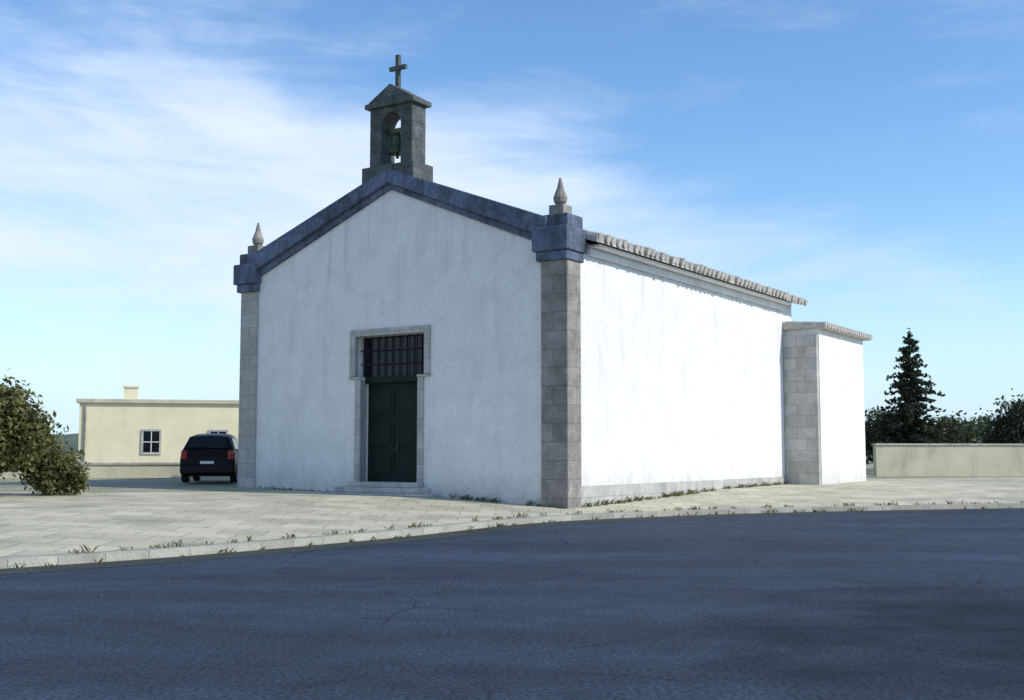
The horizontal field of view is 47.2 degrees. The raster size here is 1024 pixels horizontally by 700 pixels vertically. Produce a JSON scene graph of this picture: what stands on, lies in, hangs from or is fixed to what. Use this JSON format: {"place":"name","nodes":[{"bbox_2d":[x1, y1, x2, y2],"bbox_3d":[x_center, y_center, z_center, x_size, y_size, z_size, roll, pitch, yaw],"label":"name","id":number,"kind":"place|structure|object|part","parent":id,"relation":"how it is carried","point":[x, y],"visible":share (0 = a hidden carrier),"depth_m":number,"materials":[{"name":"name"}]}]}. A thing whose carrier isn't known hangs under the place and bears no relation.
{"place":"outdoors","nodes":[
{"label":"outdoors","id":0,"kind":"place"},
{"bbox_2d":[53,433,78,452],"bbox_3d":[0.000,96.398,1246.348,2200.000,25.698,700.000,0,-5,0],"label":"hills","id":1,"kind":"structure","parent":0,"point":[72,439],"depth_m":975.78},
{"bbox_2d":[0,510,1023,699],"bbox_3d":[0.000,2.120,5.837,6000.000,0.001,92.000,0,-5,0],"label":"road","id":2,"kind":"structure","parent":0,"point":[919,605],"depth_m":11.48,"materials":[{"name":"grey asphalt"}]},
{"bbox_2d":[0,503,1023,568],"bbox_3d":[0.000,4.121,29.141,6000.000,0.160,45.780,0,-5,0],"label":"kerb","id":3,"kind":"structure","parent":2,"relation":"on","point":[66,559],"depth_m":21.96,"materials":[{"name":"concrete"}]},
{"bbox_2d":[0,508,1023,574],"bbox_3d":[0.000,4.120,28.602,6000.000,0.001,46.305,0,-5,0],"label":"gutter","id":4,"kind":"object","parent":2,"relation":"on","point":[228,555],"visible":1,"depth_m":20.61,"materials":[{"name":"concrete"}]},
{"bbox_2d":[3,508,1023,602],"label":"grit","id":5,"kind":"object","parent":2,"relation":"on","point":[469,542],"visible":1,"depth_m":21.84,"materials":[{"name":"stone"}]},
{"bbox_2d":[0,486,1023,557],"bbox_3d":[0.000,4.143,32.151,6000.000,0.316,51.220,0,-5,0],"label":"forecourt","id":6,"kind":"structure","parent":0,"point":[37,534],"depth_m":25.01,"materials":[{"name":"beige concrete"}]},
{"bbox_2d":[14,481,1023,568],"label":"weeds","id":7,"kind":"object","parent":6,"relation":"on","point":[606,502],"visible":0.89,"depth_m":30.90,"materials":[{"name":"green plant"}]},
{"bbox_2d":[0,478,1023,513],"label":"terrace","id":8,"kind":"structure","parent":0,"point":[19,502],"depth_m":30.07,"materials":[{"name":"beige concrete"}]},
{"bbox_2d":[233,54,872,508],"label":"chapel","id":9,"kind":"structure","parent":8,"relation":"on","point":[409,328],"depth_m":33.89,"materials":[{"name":"paint"}]},
{"bbox_2d":[349,325,430,377],"bbox_3d":[-3.396,0.063,33.568,2.920,1.380,0.420,-3,-6,33],"label":"window","id":10,"kind":"structure","parent":9,"relation":"in","point":[409,354],"depth_m":33.68,"materials":[{"name":"grey glass"}]},
{"bbox_2d":[368,382,416,481],"bbox_3d":[-3.309,2.346,33.500,2.080,2.820,0.162,-3,-6,33],"label":"door","id":11,"kind":"structure","parent":9,"relation":"in","point":[392,407],"depth_m":33.55,"materials":[{"name":"green paint"}]},
{"bbox_2d":[0,453,1023,557],"bbox_3d":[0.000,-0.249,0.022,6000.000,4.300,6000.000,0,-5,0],"label":"ground","id":12,"kind":"structure","parent":0,"point":[202,484],"depth_m":37.58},
{"bbox_2d":[0,368,69,479],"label":"olive tree","id":13,"kind":"object","parent":12,"relation":"on","point":[21,423],"visible":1,"depth_m":28.58,"materials":[{"name":"green plant"}]},
{"bbox_2d":[16,430,91,495],"bbox_3d":[-11.987,2.990,30.319,2.240,2.162,1.950,0,-5,0],"label":"shrub","id":14,"kind":"object","parent":12,"relation":"on","point":[62,472],"visible":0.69,"depth_m":30.05,"materials":[{"name":"green plant"}]},
{"bbox_2d":[0,462,229,477],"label":"wall","id":15,"kind":"structure","parent":12,"relation":"on","point":[134,470],"depth_m":44.95,"materials":[{"name":"stone"}]},
{"bbox_2d":[76,385,238,461],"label":"house","id":16,"kind":"structure","parent":12,"relation":"on","point":[130,427],"depth_m":61.41,"materials":[{"name":"paint"}]},
{"bbox_2d":[141,429,161,453],"bbox_3d":[-18.875,4.801,61.394,1.000,1.300,0.068,1,-5,-14],"label":"window","id":17,"kind":"structure","parent":16,"relation":"in","point":[150,438],"depth_m":61.38,"materials":[{"name":"white glass"}]},
{"bbox_2d":[209,430,227,433],"bbox_3d":[-15.575,4.873,62.213,1.000,1.300,0.068,1,-5,-14],"label":"window","id":18,"kind":"structure","parent":16,"relation":"in","point":[210,431],"depth_m":62.26,"materials":[{"name":"white glass"}]},
{"bbox_2d":[180,433,237,482],"bbox_3d":[-10.194,3.694,40.297,2.136,1.646,4.185,1,-5,-7],"label":"parked car","id":19,"kind":"object","parent":12,"relation":"on","point":[211,454],"visible":0.77,"depth_m":38.43,"materials":[{"name":"black paint"}]},
{"bbox_3d":[-9.982,3.052,38.616,1.254,0.417,0.304,1,-5,-7],"label":"rear window","id":20,"kind":"part","parent":19,"relation":"part of","materials":[{"name":"black glass"}]},
{"bbox_3d":[-9.435,3.192,40.073,0.227,0.412,2.352,1,-5,-7],"label":"side window","id":21,"kind":"part","parent":19,"relation":"part of","materials":[{"name":"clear glass"}]},
{"bbox_2d":[865,403,927,458],"bbox_3d":[20.198,4.770,63.877,4.535,3.757,4.165,-3,-6,31],"label":"broadleaf tree","id":22,"kind":"object","parent":12,"relation":"on","point":[872,438],"visible":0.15,"depth_m":63.11,"materials":[{"name":"green plant"}]},
{"bbox_2d":[865,328,970,464],"bbox_3d":[19.954,2.508,58.153,5.052,7.304,5.161,3,-6,-31],"label":"conifer","id":23,"kind":"object","parent":12,"relation":"on","point":[907,423],"visible":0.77,"depth_m":57.76,"materials":[{"name":"green plant"}]},
{"bbox_2d":[872,443,1023,475],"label":"wall","id":24,"kind":"structure","parent":12,"relation":"on","point":[912,459],"depth_m":54.27,"materials":[{"name":"stone"}]},
{"bbox_2d":[921,410,983,443],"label":"broadleaf tree","id":25,"kind":"object","parent":12,"relation":"on","point":[965,434],"visible":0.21,"depth_m":66.67,"materials":[{"name":"green plant"}]},
{"bbox_2d":[961,408,1007,443],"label":"broadleaf tree","id":26,"kind":"object","parent":12,"relation":"on","point":[985,426],"visible":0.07,"depth_m":71.26,"materials":[{"name":"green plant"}]},
{"bbox_2d":[971,388,1023,443],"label":"broadleaf tree","id":27,"kind":"object","parent":12,"relation":"on","point":[1010,430],"visible":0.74,"depth_m":59.42,"materials":[{"name":"green plant"}]},
{"bbox_2d":[0,0,1023,433],"label":"sky","id":28,"kind":"structure","parent":0,"point":[861,161],"materials":[{"name":"blue"}]}
]}

